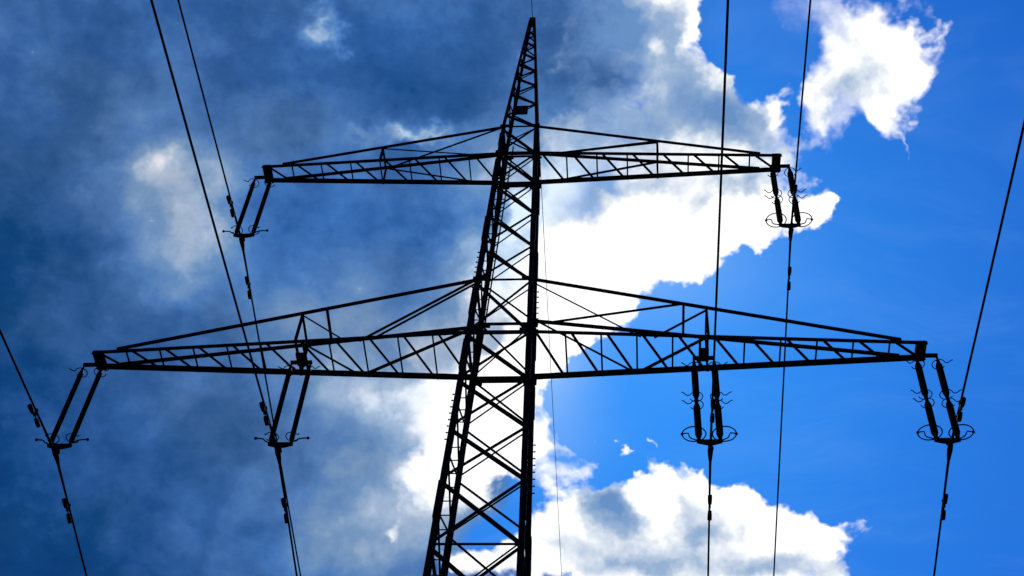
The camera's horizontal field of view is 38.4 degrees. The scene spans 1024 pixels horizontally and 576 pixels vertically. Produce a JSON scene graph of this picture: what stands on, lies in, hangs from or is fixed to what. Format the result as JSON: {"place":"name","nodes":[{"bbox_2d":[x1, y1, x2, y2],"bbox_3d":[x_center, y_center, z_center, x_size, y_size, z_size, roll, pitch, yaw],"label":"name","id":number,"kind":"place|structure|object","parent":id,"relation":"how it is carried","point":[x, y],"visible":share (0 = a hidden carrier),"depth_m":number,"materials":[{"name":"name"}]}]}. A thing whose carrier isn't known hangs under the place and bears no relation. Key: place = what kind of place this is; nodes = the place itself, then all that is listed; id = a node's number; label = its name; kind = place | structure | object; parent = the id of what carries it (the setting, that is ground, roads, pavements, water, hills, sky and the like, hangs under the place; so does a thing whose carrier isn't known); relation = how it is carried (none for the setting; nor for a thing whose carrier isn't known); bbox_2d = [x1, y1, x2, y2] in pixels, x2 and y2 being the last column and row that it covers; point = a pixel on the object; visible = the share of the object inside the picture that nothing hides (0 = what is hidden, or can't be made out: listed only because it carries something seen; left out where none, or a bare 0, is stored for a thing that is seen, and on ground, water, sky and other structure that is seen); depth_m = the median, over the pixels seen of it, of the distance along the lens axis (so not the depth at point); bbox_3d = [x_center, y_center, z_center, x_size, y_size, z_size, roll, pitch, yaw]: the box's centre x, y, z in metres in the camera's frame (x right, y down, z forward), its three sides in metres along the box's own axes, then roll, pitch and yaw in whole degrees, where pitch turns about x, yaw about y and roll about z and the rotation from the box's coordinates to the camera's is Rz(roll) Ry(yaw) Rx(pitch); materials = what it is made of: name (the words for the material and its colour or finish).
{"place":"outdoors","nodes":[
{"label":"outdoors","id":0,"kind":"place"},
{"bbox_2d":[0,0,1023,575],"label":"sky","id":1,"kind":"structure","parent":0,"point":[912,118],"materials":[{"name":"blue"}]},
{"label":"ground","id":2,"kind":"structure","parent":0,"visible":0},
{"bbox_2d":[83,17,937,575],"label":"lattice pylon","id":3,"kind":"object","parent":2,"relation":"on","point":[527,379],"visible":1,"depth_m":25.19,"materials":[{"name":"metal"}]},
{"bbox_2d":[35,365,110,464],"bbox_3d":[-7.235,2.004,24.352,0.853,2.240,0.396,-17,-55,17],"label":"insulator set","id":4,"kind":"object","parent":3,"relation":"hanging from","point":[56,447],"visible":0.98,"depth_m":24.17,"materials":[{"name":"glazed porcelain"},{"name":"galvanised steel"}]},
{"bbox_2d":[0,329,86,575],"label":"conductor","id":5,"kind":"object","parent":4,"relation":"hanging from","point":[65,501],"visible":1,"depth_m":23.17,"materials":[{"name":"metal"}]},
{"bbox_2d":[222,177,278,250],"bbox_3d":[-5.062,-1.540,28.714,0.853,2.240,0.396,-17,-55,17],"label":"insulator set","id":6,"kind":"object","parent":3,"relation":"hanging from","point":[242,236],"visible":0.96,"depth_m":28.52,"materials":[{"name":"glazed porcelain"},{"name":"galvanised steel"}]},
{"bbox_2d":[177,0,300,575],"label":"conductor","id":7,"kind":"object","parent":6,"relation":"attached to","point":[233,214],"visible":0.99,"depth_m":27.62,"materials":[{"name":"metal"}]},
{"bbox_2d":[254,362,319,463],"bbox_3d":[-3.634,1.950,24.054,0.853,2.240,0.396,-17,-55,17],"label":"insulator set","id":8,"kind":"object","parent":3,"relation":"hanging from","point":[280,445],"visible":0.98,"depth_m":23.88,"materials":[{"name":"glazed porcelain"},{"name":"galvanised steel"}]},
{"bbox_2d":[150,0,297,575],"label":"conductor","id":9,"kind":"object","parent":8,"relation":"attached to","point":[263,408],"visible":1,"depth_m":20.69,"materials":[{"name":"metal"}]},
{"bbox_2d":[531,0,561,575],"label":"conductor","id":10,"kind":"object","parent":3,"relation":"attached to","point":[549,348],"visible":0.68,"depth_m":39.35,"materials":[{"name":"metal"}]},
{"bbox_2d":[681,358,737,461],"bbox_3d":[3.116,1.848,23.496,0.889,2.240,0.410,-1,-52,5],"label":"insulator set","id":11,"kind":"object","parent":3,"relation":"hanging from","point":[694,370],"visible":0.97,"depth_m":23.27,"materials":[{"name":"glazed porcelain"},{"name":"galvanised steel"}]},
{"bbox_2d":[707,0,728,575],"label":"conductor","id":12,"kind":"object","parent":11,"relation":"attached to","point":[712,419],"visible":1,"depth_m":20.06,"materials":[{"name":"metal"}]},
{"bbox_2d":[762,166,812,241],"bbox_3d":[5.184,-1.694,27.866,0.889,2.240,0.410,-1,-52,5],"label":"insulator set","id":13,"kind":"object","parent":3,"relation":"hanging from","point":[777,203],"visible":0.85,"depth_m":27.63,"materials":[{"name":"glazed porcelain"},{"name":"galvanised steel"}]},
{"bbox_2d":[773,0,810,575],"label":"conductor","id":14,"kind":"object","parent":13,"relation":"attached to","point":[791,222],"visible":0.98,"depth_m":27.31,"materials":[{"name":"metal"}]},
{"bbox_2d":[905,355,974,460],"bbox_3d":[6.716,1.793,23.198,0.889,2.240,0.410,-1,-52,5],"label":"insulator set","id":15,"kind":"object","parent":3,"relation":"hanging from","point":[928,405],"visible":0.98,"depth_m":23.07,"materials":[{"name":"glazed porcelain"},{"name":"galvanised steel"}]},
{"bbox_2d":[933,120,1023,575],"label":"conductor","id":16,"kind":"object","parent":15,"relation":"attached to","point":[961,404],"visible":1,"depth_m":20.92,"materials":[{"name":"metal"}]}
]}

